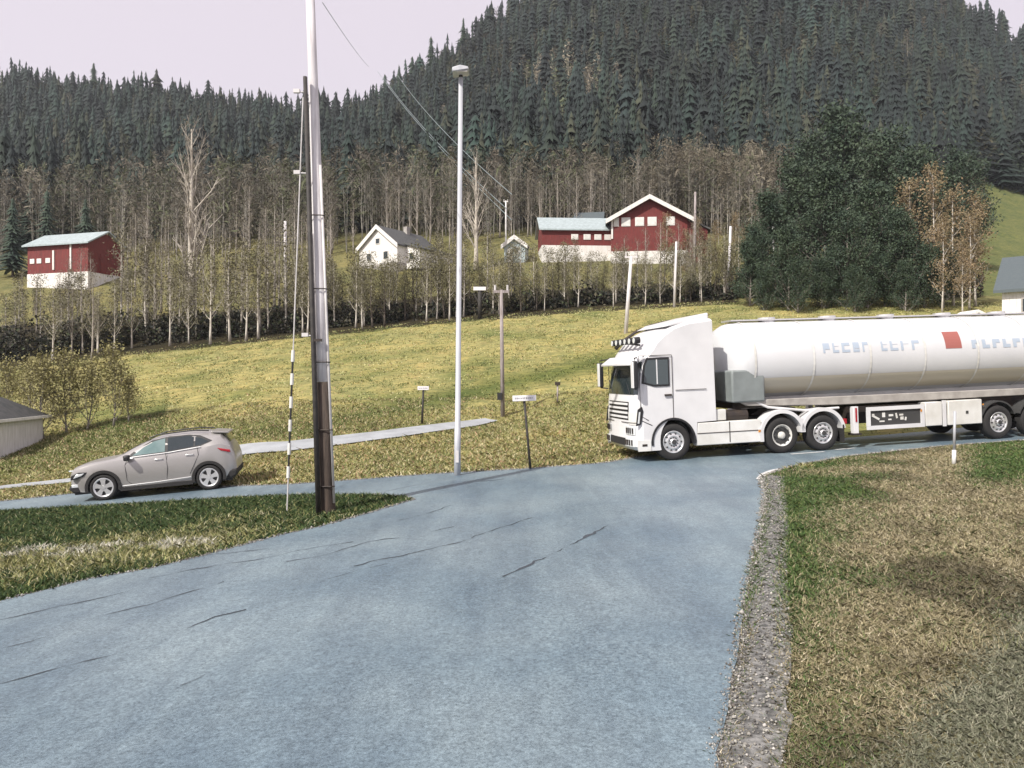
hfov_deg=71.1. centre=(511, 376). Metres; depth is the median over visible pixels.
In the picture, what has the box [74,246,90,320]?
bare tree
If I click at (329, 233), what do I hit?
bare tree
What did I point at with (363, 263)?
birch tree
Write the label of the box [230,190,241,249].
bare tree
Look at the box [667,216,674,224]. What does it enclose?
window
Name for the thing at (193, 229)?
bare tree
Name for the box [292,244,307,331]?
birch tree
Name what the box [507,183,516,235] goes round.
bare tree
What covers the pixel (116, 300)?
alder tree
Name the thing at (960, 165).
leafy tree
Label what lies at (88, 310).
birch tree
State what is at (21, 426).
white outbuilding
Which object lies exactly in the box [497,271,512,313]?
alder tree
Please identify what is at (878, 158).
leafy tree
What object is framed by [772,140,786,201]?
bare stemmed tree
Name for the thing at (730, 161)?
bare stemmed tree
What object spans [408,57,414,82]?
spruce tree
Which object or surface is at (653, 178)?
bare stemmed tree
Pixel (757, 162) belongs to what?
bare stemmed tree
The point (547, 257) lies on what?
birch tree
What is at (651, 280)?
alder tree
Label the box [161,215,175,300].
bare tree
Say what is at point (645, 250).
bare tree
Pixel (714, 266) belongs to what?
alder tree
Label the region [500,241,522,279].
alder tree
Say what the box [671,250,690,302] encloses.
birch tree
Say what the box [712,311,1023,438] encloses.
tank trailer
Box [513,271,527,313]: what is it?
alder tree
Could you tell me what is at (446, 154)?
power line
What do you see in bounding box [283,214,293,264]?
bare tree
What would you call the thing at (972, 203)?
budding tree
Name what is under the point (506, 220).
utility pole
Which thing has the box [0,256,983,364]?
undergrowth
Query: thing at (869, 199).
leafy tree
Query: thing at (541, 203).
bare tree
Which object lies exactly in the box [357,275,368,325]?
birch tree
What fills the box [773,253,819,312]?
leafy tree
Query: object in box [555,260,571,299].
birch tree
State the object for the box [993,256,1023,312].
white cottage
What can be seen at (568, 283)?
alder tree
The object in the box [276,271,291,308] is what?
alder tree
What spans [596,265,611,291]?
alder tree
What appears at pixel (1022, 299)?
window
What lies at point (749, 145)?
bare stemmed tree
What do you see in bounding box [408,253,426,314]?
birch tree
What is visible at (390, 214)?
bare tree
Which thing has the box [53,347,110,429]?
shrub
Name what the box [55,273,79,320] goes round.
birch tree
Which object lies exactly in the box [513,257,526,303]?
birch tree
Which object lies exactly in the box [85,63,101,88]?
spruce tree
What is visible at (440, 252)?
birch tree
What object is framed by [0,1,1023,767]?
ground
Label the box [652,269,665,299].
alder tree
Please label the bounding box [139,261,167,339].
birch tree
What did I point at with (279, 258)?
bare tree
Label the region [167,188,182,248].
bare tree
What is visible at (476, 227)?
bare tree
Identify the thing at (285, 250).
birch tree
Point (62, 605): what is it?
road crack
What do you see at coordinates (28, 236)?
spruce tree
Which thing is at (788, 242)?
leafy tree
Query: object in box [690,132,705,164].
bare stemmed tree
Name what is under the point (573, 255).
birch tree
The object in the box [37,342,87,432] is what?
shrub
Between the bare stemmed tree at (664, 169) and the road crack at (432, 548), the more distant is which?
the bare stemmed tree at (664, 169)
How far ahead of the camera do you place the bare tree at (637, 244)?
71.39 m
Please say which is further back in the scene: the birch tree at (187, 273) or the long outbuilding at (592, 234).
the long outbuilding at (592, 234)
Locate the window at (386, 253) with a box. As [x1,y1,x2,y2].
[383,251,388,259]
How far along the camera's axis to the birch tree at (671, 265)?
62.80 m
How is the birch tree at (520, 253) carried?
on the ground at (1006, 239)
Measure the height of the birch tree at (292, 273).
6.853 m
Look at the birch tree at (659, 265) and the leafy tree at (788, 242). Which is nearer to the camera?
the leafy tree at (788, 242)
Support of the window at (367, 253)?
in the white house
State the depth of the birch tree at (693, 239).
74.83 m
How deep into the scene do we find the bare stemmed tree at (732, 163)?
115.97 m
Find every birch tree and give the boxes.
[0,292,18,352]
[2,289,29,344]
[8,276,30,340]
[16,266,30,319]
[18,300,30,342]
[28,274,52,342]
[33,284,68,361]
[47,289,65,340]
[54,296,67,344]
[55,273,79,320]
[61,266,84,320]
[67,272,92,352]
[73,276,87,316]
[75,288,94,341]
[82,288,112,352]
[86,301,106,352]
[99,223,135,321]
[104,278,131,350]
[118,270,148,347]
[119,263,140,316]
[120,238,161,337]
[135,231,163,321]
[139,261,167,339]
[155,243,189,345]
[165,270,180,316]
[167,254,191,334]
[174,251,202,334]
[174,278,199,343]
[178,251,209,336]
[193,233,235,343]
[202,265,218,314]
[208,235,245,340]
[212,260,237,333]
[225,236,258,334]
[231,241,260,340]
[233,238,273,338]
[238,241,278,330]
[258,237,280,333]
[264,221,301,326]
[282,247,301,310]
[282,249,307,310]
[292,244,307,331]
[292,252,309,332]
[325,247,335,309]
[326,261,330,299]
[326,261,343,321]
[341,248,367,327]
[349,274,366,328]
[352,254,369,326]
[357,252,369,281]
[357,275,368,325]
[363,250,380,302]
[376,259,399,314]
[379,251,395,309]
[390,253,404,303]
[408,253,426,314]
[413,256,430,306]
[416,252,435,321]
[428,249,447,318]
[430,231,450,296]
[441,243,462,319]
[445,239,466,301]
[451,233,478,316]
[451,267,463,300]
[476,229,499,295]
[485,244,505,313]
[487,254,506,314]
[497,246,516,294]
[497,258,507,288]
[503,242,519,294]
[510,234,530,287]
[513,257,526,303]
[523,243,546,309]
[537,261,549,310]
[538,245,556,303]
[546,248,559,302]
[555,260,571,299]
[556,242,574,286]
[569,238,581,289]
[570,250,586,306]
[584,251,598,286]
[586,250,604,290]
[605,258,622,307]
[607,244,622,302]
[616,245,631,293]
[621,264,632,291]
[633,255,644,287]
[637,249,652,305]
[647,257,654,281]
[653,262,669,302]
[660,239,682,289]
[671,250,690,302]
[677,243,685,278]
[683,252,692,282]
[685,224,700,266]
[685,258,696,298]
[686,249,696,279]
[692,232,709,297]
[692,247,710,301]
[701,249,714,287]
[702,234,716,277]
[704,235,717,281]
[716,250,735,292]
[717,223,735,257]
[724,242,739,281]
[730,228,744,276]
[738,221,746,261]
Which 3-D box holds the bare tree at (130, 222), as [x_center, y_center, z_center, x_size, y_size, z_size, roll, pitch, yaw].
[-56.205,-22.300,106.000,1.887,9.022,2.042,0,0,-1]
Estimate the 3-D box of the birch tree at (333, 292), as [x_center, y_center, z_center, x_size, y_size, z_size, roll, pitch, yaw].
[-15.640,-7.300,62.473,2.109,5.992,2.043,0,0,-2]
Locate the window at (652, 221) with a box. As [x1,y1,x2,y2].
[648,217,656,225]
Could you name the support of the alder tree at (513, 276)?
on the ground at (1006, 239)
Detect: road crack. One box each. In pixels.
[0,581,223,648]
[0,590,129,619]
[3,609,245,682]
[151,541,352,577]
[286,526,453,561]
[355,518,528,565]
[503,525,607,576]
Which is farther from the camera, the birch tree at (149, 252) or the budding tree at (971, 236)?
the birch tree at (149, 252)
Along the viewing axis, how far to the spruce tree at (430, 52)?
298.67 m
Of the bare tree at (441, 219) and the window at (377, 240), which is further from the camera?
the bare tree at (441, 219)
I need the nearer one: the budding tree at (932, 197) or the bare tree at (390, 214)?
the budding tree at (932, 197)
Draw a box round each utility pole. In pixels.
[284,221,287,306]
[306,0,335,513]
[494,285,508,416]
[504,199,507,240]
[624,253,637,333]
[673,241,676,306]
[693,192,695,271]
[727,226,731,296]
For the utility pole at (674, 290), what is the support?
on the ground at (1006, 239)
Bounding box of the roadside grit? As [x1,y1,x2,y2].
[0,439,1023,767]
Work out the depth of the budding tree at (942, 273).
55.92 m
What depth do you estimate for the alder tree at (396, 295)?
65.34 m
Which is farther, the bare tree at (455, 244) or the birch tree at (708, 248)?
the bare tree at (455, 244)
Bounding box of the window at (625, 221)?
[621,217,629,225]
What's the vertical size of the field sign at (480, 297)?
2.789 m
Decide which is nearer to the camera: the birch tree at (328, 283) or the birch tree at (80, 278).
the birch tree at (80, 278)
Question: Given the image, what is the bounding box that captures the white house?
[355,225,452,271]
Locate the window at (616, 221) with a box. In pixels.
[614,218,618,226]
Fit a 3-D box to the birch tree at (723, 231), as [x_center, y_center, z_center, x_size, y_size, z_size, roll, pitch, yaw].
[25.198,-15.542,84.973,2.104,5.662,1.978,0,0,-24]
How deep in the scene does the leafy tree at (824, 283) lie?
57.12 m
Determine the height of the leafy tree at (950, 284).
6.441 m
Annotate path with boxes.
[0,418,496,488]
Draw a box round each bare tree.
[29,272,41,330]
[55,269,67,320]
[62,254,74,318]
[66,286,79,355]
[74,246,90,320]
[83,251,96,319]
[84,270,109,359]
[104,194,119,236]
[110,192,126,237]
[115,236,125,290]
[117,224,138,319]
[124,196,135,255]
[127,204,143,295]
[130,207,165,321]
[136,254,149,321]
[139,192,153,262]
[146,235,166,330]
[156,228,168,311]
[160,216,170,274]
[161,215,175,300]
[166,100,224,326]
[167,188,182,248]
[172,209,188,304]
[175,240,187,317]
[193,236,209,312]
[205,199,221,271]
[216,219,220,252]
[217,223,234,302]
[226,211,232,251]
[229,237,239,302]
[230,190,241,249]
[237,214,256,313]
[238,180,254,258]
[256,223,263,261]
[257,201,273,284]
[260,205,267,247]
[262,248,275,305]
[266,197,284,310]
[273,218,289,305]
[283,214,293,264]
[288,186,300,249]
[294,210,306,273]
[302,209,312,260]
[323,203,338,287]
[327,188,337,253]
[348,199,357,252]
[354,175,366,230]
[376,169,393,226]
[386,199,395,227]
[389,173,407,229]
[404,190,414,227]
[410,167,423,234]
[421,176,437,241]
[438,191,446,242]
[444,191,455,249]
[451,227,456,269]
[454,206,469,285]
[462,144,490,269]
[494,168,504,237]
[504,183,511,229]
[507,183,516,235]
[512,156,523,228]
[524,171,533,234]
[525,183,536,236]
[532,186,546,220]
[534,178,545,221]
[544,184,554,217]
[552,169,564,217]
[558,185,567,217]
[562,166,573,213]
[570,166,585,217]
[577,178,586,212]
[582,163,598,211]
[596,164,608,214]
[599,157,616,217]
[620,235,630,288]
[630,149,644,201]
[634,240,639,288]
[641,224,652,280]
[644,178,654,193]
[653,219,665,274]
[672,219,684,285]
[685,211,700,285]
[685,227,696,277]
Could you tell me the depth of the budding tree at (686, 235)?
75.83 m
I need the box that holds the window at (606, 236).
[604,234,610,239]
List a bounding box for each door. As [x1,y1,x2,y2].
[100,254,110,274]
[672,225,682,249]
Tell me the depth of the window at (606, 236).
92.35 m
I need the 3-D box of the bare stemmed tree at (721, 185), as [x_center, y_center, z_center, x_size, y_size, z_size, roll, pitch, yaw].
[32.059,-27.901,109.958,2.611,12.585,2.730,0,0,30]
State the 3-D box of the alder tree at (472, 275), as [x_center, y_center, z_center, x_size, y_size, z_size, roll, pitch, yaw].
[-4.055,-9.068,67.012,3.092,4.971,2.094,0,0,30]
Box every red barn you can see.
[21,231,129,288]
[605,194,710,263]
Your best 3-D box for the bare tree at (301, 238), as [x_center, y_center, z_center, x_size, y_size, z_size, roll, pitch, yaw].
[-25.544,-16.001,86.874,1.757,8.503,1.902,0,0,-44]
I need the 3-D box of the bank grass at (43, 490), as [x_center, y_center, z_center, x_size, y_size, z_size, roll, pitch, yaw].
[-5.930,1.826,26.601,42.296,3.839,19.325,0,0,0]
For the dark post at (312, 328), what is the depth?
13.71 m
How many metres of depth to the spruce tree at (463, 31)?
298.70 m
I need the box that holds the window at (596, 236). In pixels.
[594,234,600,239]
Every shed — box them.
[501,235,530,262]
[573,212,604,217]
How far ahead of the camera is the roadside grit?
10.84 m
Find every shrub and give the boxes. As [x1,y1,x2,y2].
[0,352,31,405]
[5,346,74,438]
[11,353,51,409]
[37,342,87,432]
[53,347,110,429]
[85,336,143,425]
[113,369,148,421]
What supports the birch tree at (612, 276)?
on the ground at (1006, 239)
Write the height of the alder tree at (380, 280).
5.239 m
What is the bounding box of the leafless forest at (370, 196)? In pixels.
[0,0,1023,264]
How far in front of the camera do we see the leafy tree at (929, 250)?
57.76 m
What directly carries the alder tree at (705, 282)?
on the ground at (1006, 239)
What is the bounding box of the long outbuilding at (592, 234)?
[535,217,610,261]
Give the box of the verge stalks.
[654,441,1023,653]
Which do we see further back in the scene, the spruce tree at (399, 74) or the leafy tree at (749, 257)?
the spruce tree at (399, 74)
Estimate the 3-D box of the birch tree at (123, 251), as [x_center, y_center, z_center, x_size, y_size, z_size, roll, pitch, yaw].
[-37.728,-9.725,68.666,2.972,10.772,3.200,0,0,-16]
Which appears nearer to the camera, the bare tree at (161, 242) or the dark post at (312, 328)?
the dark post at (312, 328)
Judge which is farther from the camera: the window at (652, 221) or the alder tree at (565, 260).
the window at (652, 221)
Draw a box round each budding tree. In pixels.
[659,212,679,267]
[681,228,692,276]
[692,216,705,254]
[710,221,722,279]
[728,210,743,260]
[890,173,929,261]
[916,161,950,302]
[927,212,959,311]
[931,177,977,305]
[950,237,982,311]
[954,207,991,308]
[959,187,997,305]
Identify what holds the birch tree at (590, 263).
on the ground at (1006, 239)
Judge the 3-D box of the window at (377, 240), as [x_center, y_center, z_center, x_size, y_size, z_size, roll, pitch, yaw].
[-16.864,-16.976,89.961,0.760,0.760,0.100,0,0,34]
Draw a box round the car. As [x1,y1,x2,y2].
[69,427,243,499]
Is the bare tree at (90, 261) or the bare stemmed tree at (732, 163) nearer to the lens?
the bare tree at (90, 261)
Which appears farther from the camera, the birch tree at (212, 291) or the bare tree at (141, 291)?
the bare tree at (141, 291)
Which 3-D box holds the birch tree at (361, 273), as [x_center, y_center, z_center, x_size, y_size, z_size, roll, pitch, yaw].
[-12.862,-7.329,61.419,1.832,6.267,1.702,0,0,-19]
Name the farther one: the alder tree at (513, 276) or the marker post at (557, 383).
the alder tree at (513, 276)
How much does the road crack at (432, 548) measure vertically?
0.103 m
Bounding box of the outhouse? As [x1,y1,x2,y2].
[957,310,984,316]
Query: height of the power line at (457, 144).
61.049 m
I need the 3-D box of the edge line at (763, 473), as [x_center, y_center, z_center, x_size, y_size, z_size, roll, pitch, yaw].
[5.855,2.213,16.400,0.254,0.048,1.894,0,0,37]
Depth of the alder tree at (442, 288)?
61.57 m
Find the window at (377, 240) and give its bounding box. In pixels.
[375,238,379,243]
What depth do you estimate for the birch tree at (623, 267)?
65.18 m
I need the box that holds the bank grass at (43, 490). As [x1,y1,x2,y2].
[0,389,820,500]
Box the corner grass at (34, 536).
[0,491,420,600]
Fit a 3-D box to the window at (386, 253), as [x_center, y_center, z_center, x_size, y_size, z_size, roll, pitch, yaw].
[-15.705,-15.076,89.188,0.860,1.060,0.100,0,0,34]
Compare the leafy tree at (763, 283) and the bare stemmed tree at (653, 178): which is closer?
the leafy tree at (763, 283)
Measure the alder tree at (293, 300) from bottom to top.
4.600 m
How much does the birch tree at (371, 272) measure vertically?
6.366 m
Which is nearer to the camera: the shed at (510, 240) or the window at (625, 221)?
the window at (625, 221)
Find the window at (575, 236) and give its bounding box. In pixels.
[571,234,577,239]
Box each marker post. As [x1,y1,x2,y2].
[555,382,559,401]
[952,411,955,463]
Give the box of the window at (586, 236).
[584,234,590,239]
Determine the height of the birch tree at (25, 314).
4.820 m
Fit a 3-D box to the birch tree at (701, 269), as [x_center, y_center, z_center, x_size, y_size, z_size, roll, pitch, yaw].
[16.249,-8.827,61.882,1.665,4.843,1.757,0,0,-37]
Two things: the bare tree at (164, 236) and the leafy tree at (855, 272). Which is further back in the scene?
the bare tree at (164, 236)
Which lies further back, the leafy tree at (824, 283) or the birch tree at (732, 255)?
the birch tree at (732, 255)
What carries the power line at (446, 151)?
attached to the utility pole at (506, 220)
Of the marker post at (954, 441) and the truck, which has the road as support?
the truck
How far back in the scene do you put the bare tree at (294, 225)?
95.31 m
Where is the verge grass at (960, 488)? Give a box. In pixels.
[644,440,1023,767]
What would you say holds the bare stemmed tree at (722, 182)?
on the ground at (1006, 239)
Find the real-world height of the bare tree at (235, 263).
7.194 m
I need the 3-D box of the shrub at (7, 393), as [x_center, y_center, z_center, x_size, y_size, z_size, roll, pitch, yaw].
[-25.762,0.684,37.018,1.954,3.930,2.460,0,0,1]
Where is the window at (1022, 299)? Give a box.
[1021,297,1023,311]
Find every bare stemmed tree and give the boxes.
[647,166,659,193]
[649,136,659,163]
[655,155,669,187]
[657,134,673,191]
[660,142,676,191]
[675,151,687,209]
[680,135,697,211]
[680,143,690,172]
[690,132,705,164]
[692,146,708,222]
[698,144,715,215]
[698,161,709,224]
[703,138,719,222]
[703,148,721,233]
[712,148,724,215]
[713,154,728,234]
[716,157,731,232]
[719,144,734,233]
[724,145,736,223]
[724,148,735,199]
[731,157,744,188]
[735,148,750,229]
[742,139,758,222]
[747,142,764,219]
[752,148,767,180]
[764,158,774,186]
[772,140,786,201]
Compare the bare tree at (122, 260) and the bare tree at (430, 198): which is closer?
the bare tree at (122, 260)
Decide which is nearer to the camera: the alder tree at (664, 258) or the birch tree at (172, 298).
the birch tree at (172, 298)
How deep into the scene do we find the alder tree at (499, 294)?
60.74 m
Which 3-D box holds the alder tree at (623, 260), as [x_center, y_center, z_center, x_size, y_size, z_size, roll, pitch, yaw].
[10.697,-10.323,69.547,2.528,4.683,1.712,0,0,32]
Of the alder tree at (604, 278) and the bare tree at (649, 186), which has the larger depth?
the bare tree at (649, 186)
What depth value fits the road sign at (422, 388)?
30.46 m
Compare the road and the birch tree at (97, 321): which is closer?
the road
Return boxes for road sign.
[418,386,428,423]
[512,395,535,468]
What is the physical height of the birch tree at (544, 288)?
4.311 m
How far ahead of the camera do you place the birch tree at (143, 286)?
64.89 m
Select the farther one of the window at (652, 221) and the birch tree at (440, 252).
the window at (652, 221)
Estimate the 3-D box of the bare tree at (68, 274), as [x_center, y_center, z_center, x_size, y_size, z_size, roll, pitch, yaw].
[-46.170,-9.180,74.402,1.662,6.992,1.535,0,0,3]
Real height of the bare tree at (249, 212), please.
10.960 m
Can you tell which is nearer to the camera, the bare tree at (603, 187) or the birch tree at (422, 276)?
the birch tree at (422, 276)
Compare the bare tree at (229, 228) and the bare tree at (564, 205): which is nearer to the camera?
the bare tree at (229, 228)
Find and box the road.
[0,427,1023,767]
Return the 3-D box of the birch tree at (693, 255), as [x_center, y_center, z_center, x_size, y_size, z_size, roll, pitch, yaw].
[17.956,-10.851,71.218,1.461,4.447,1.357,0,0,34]
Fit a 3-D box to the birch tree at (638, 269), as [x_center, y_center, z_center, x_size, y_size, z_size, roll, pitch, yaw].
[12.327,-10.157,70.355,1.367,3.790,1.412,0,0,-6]
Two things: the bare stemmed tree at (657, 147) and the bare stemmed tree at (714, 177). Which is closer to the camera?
the bare stemmed tree at (714, 177)
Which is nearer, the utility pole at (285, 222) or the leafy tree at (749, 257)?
the leafy tree at (749, 257)
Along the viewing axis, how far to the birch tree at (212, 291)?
66.30 m
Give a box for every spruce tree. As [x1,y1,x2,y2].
[0,198,27,276]
[17,183,43,250]
[34,190,59,237]
[74,199,97,232]
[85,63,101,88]
[372,83,378,102]
[378,75,389,99]
[392,66,402,86]
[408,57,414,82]
[423,37,435,73]
[454,18,467,54]
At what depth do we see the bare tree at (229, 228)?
104.17 m
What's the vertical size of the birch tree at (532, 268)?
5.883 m
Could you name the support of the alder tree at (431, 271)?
on the ground at (1006, 239)
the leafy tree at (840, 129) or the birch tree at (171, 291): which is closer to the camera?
the birch tree at (171, 291)
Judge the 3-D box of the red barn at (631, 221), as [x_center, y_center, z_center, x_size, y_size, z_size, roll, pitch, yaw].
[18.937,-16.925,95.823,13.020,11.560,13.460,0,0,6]
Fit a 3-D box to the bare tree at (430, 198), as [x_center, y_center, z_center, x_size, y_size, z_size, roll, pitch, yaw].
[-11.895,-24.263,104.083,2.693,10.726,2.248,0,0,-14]
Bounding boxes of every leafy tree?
[726,237,776,305]
[736,185,806,296]
[744,221,774,297]
[750,262,782,310]
[758,150,830,257]
[763,221,816,308]
[768,257,794,306]
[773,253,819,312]
[778,155,855,295]
[779,125,849,256]
[795,93,890,242]
[806,255,842,307]
[818,242,853,305]
[826,200,878,306]
[828,176,905,298]
[832,263,874,311]
[843,112,923,249]
[844,244,886,307]
[872,139,945,256]
[872,251,900,306]
[874,201,940,307]
[886,257,928,310]
[895,139,979,232]
[911,238,954,307]
[925,191,968,299]
[927,237,966,306]
[938,138,1005,254]
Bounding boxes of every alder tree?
[30,286,41,311]
[53,281,66,316]
[108,285,125,316]
[167,269,181,306]
[211,258,220,297]
[220,268,238,302]
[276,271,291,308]
[283,275,298,310]
[290,260,309,331]
[291,271,304,315]
[326,256,343,307]
[330,278,343,314]
[336,246,369,310]
[336,269,355,312]
[347,263,369,305]
[356,260,383,327]
[357,266,370,297]
[367,260,399,325]
[369,261,388,306]
[381,258,403,306]
[395,266,418,319]
[396,239,425,317]
[398,271,409,302]
[419,232,450,302]
[420,240,443,304]
[431,259,453,318]
[438,267,455,316]
[448,255,468,296]
[462,255,478,303]
[462,264,469,296]
[470,261,487,296]
[473,258,488,290]
[480,273,486,291]
[486,280,498,306]
[493,280,506,314]
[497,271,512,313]
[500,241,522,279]
[507,265,524,289]
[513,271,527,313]
[522,277,530,305]
[526,270,543,310]
[545,269,559,302]
[548,258,565,305]
[554,239,576,289]
[554,251,561,272]
[563,275,572,307]
[569,252,583,295]
[581,255,595,287]
[589,272,600,296]
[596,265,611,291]
[597,273,610,291]
[601,254,610,279]
[618,249,630,279]
[631,263,638,288]
[638,261,651,291]
[644,269,655,289]
[648,242,671,284]
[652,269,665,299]
[664,243,684,286]
[680,273,692,302]
[685,267,696,301]
[695,255,718,287]
[706,240,724,291]
[710,238,739,296]
[721,248,740,298]
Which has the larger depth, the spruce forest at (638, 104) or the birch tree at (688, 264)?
the spruce forest at (638, 104)
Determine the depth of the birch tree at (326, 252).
66.70 m
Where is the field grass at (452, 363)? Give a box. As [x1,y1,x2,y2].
[0,298,1001,483]
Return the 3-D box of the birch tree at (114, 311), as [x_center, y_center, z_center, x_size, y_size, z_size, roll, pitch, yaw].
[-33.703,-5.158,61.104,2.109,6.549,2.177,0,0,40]
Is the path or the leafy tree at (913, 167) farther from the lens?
the leafy tree at (913, 167)
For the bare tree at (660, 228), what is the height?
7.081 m
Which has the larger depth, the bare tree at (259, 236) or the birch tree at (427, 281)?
the bare tree at (259, 236)
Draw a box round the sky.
[0,0,1023,111]
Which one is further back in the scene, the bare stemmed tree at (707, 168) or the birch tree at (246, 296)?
the bare stemmed tree at (707, 168)
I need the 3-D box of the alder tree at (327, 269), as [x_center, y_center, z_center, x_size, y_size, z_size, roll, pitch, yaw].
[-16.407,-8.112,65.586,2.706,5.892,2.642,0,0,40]
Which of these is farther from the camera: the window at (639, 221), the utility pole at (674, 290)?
the window at (639, 221)
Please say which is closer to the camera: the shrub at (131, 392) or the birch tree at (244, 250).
the shrub at (131, 392)
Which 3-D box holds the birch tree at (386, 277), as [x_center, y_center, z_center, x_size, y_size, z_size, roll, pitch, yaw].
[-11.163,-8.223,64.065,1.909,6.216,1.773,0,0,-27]
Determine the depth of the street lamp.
18.14 m
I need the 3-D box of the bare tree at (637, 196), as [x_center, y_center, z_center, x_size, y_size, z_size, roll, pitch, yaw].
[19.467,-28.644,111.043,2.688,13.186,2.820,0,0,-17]
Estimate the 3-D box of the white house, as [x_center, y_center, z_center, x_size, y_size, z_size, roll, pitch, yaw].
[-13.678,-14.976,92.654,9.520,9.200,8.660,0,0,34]
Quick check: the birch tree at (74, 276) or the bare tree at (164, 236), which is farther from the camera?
the bare tree at (164, 236)
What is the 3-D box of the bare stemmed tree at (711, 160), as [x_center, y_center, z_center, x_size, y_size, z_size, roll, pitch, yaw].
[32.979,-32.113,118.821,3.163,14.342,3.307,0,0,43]
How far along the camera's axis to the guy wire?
14.42 m
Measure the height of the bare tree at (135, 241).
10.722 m
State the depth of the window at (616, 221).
90.34 m
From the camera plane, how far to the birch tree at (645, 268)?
61.67 m
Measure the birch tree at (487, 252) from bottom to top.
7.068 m
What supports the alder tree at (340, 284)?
on the ground at (1006, 239)
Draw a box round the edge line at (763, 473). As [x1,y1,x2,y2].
[756,469,776,478]
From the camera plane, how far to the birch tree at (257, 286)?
60.52 m
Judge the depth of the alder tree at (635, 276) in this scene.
67.84 m
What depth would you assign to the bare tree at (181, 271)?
71.52 m
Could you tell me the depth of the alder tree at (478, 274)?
65.68 m
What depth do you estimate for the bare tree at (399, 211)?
107.86 m
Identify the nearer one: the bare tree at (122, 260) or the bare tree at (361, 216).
the bare tree at (122, 260)
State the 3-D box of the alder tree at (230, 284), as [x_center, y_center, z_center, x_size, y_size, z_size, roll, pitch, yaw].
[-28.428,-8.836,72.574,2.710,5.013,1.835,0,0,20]
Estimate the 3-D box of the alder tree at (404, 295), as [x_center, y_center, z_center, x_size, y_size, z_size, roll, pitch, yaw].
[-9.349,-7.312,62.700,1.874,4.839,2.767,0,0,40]
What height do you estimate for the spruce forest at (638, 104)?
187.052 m
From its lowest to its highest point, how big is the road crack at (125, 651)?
0.109 m
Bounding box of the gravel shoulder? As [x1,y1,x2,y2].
[716,475,793,767]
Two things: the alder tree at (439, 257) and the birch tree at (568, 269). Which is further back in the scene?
the alder tree at (439, 257)
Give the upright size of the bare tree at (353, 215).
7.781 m
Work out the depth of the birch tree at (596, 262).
65.01 m
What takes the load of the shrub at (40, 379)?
on the ground at (1006, 239)
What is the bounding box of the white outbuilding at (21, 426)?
[0,397,51,457]
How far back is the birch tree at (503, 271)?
65.08 m
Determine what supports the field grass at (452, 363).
on the ground at (1006, 239)
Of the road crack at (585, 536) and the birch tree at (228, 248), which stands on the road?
the road crack at (585, 536)
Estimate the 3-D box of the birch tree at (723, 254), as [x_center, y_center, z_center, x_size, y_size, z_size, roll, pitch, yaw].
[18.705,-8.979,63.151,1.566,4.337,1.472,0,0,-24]
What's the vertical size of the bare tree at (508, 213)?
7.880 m
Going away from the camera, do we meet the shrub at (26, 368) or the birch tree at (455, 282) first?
the shrub at (26, 368)
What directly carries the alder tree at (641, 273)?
on the ground at (1006, 239)
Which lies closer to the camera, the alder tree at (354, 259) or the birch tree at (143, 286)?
the birch tree at (143, 286)
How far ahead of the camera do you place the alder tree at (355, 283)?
65.94 m
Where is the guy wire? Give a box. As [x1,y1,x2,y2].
[286,97,303,510]
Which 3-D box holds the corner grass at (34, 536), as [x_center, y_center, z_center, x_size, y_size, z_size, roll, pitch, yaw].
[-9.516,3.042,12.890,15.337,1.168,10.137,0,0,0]
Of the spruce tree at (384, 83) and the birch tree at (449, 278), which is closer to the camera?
the birch tree at (449, 278)
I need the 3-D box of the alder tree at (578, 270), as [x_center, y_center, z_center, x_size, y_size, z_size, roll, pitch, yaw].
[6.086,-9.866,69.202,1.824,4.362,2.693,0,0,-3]
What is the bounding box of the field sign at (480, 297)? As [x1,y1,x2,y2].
[473,287,485,318]
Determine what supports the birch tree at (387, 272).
on the ground at (1006, 239)
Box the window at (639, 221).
[635,217,643,225]
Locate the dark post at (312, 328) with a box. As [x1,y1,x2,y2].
[293,76,321,514]
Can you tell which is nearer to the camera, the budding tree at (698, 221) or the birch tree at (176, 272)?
the birch tree at (176, 272)
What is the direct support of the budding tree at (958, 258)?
on the ground at (1006, 239)
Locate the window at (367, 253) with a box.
[366,253,371,261]
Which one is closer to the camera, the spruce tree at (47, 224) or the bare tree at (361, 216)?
the spruce tree at (47, 224)
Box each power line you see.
[322,2,368,66]
[378,72,511,219]
[383,77,506,208]
[397,75,511,194]
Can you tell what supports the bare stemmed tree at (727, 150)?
on the ground at (1006, 239)
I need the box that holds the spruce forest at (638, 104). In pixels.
[0,0,1023,248]
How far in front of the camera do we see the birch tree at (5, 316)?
64.29 m
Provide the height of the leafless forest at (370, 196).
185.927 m
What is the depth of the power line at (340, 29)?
18.99 m
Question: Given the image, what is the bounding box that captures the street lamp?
[452,65,468,475]
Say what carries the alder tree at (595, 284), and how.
on the ground at (1006, 239)
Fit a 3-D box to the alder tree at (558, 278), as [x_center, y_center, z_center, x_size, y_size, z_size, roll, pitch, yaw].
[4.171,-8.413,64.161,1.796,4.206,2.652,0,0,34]
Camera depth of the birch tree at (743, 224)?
90.49 m
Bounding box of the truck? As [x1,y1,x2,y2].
[597,313,846,459]
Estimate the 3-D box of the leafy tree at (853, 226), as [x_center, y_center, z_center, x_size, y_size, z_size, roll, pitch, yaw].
[27.398,-9.987,57.691,3.982,8.794,5.448,0,0,30]
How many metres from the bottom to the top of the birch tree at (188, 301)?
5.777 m

